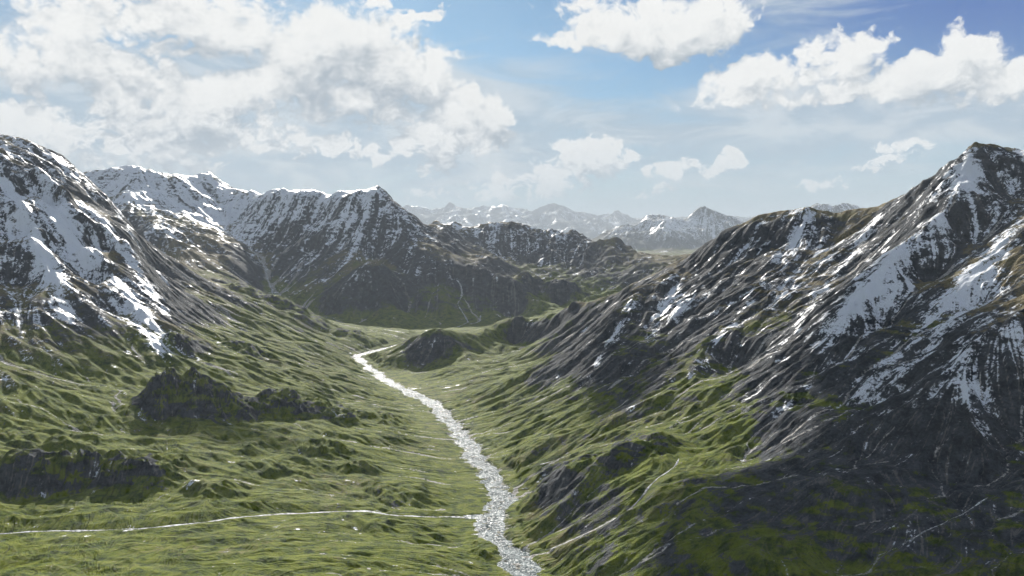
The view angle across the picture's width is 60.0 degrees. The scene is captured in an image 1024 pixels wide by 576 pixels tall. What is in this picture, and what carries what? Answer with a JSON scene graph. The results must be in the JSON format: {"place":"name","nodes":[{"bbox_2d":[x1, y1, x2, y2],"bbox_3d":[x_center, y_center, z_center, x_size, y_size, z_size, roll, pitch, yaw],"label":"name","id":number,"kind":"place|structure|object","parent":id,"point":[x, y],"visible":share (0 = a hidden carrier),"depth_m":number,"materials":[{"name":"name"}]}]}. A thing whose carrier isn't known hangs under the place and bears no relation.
{"place":"outdoors","nodes":[
{"label":"outdoors","id":0,"kind":"place"},
{"bbox_2d":[0,134,280,410],"bbox_3d":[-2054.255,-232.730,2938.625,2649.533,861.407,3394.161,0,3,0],"label":"mountain","id":1,"kind":"structure","parent":0,"point":[98,291],"depth_m":2647.95,"materials":[{"name":"grey stone"}]},
{"bbox_2d":[83,165,285,287],"bbox_3d":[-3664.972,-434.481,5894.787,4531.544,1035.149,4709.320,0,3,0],"label":"mountain range snowy","id":2,"kind":"object","parent":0,"point":[208,225],"visible":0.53,"depth_m":6221.87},
{"bbox_2d":[0,510,463,533],"bbox_3d":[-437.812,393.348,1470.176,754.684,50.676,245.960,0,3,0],"label":"stream","id":3,"kind":"structure","parent":0,"point":[240,517],"depth_m":1446.42,"materials":[{"name":"liquid"}]},
{"bbox_2d":[286,253,310,290],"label":"stream","id":4,"kind":"structure","parent":0,"point":[307,272],"depth_m":5632.32,"materials":[{"name":"liquid"}]},
{"bbox_2d":[254,252,403,332],"bbox_3d":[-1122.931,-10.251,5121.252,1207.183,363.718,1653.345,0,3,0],"label":"stream","id":5,"kind":"structure","parent":0,"point":[272,291],"depth_m":5551.96,"materials":[{"name":"liquid"}]},
{"bbox_2d":[353,345,541,575],"bbox_3d":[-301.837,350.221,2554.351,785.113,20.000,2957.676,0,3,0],"label":"river","id":6,"kind":"structure","parent":0,"point":[510,555],"depth_m":1730.83,"materials":[{"name":"liquid"}]},
{"bbox_2d":[457,280,468,326],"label":"stream","id":7,"kind":"structure","parent":0,"point":[458,302],"depth_m":5173.98,"materials":[{"name":"liquid"}]},
{"bbox_2d":[254,186,690,314],"bbox_3d":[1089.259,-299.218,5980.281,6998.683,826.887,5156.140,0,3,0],"label":"mountain massif","id":8,"kind":"structure","parent":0,"point":[375,248],"depth_m":5699.48,"materials":[{"name":"grey stone"}]},
{"bbox_2d":[0,295,1023,575],"bbox_3d":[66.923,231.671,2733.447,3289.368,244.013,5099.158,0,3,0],"label":"valley ground","id":9,"kind":"structure","parent":0,"point":[272,413],"depth_m":1619.50,"materials":[{"name":"green plant"}]},
{"bbox_2d":[0,0,1023,217],"label":"sky","id":10,"kind":"structure","parent":0,"point":[635,108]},
{"bbox_2d":[429,220,688,257],"bbox_3d":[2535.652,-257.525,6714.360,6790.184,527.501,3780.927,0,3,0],"label":"mountain ridge","id":11,"kind":"structure","parent":0,"point":[511,239],"depth_m":6913.45,"materials":[{"name":"grey stone"}]},
{"bbox_2d":[403,202,760,238],"bbox_3d":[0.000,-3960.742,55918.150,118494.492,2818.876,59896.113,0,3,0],"label":"mountain farthest","id":12,"kind":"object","parent":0,"point":[559,218],"visible":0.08,"depth_m":52138.71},
{"bbox_2d":[547,459,678,549],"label":"stream","id":13,"kind":"structure","parent":0,"point":[647,488],"depth_m":1421.23,"materials":[{"name":"liquid"}]},
{"bbox_2d":[590,203,858,255],"bbox_3d":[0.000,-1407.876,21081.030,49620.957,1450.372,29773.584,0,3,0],"label":"mountain","id":14,"kind":"structure","parent":0,"point":[696,229],"depth_m":22800.39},
{"bbox_2d":[547,142,1023,560],"bbox_3d":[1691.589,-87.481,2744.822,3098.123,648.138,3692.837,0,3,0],"label":"mountain","id":15,"kind":"structure","parent":0,"point":[861,370],"depth_m":1807.73,"materials":[{"name":"grey stone"}]},
{"bbox_2d":[879,498,986,554],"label":"stream","id":16,"kind":"structure","parent":0,"point":[940,524],"depth_m":1106.64,"materials":[{"name":"liquid"}]}
]}

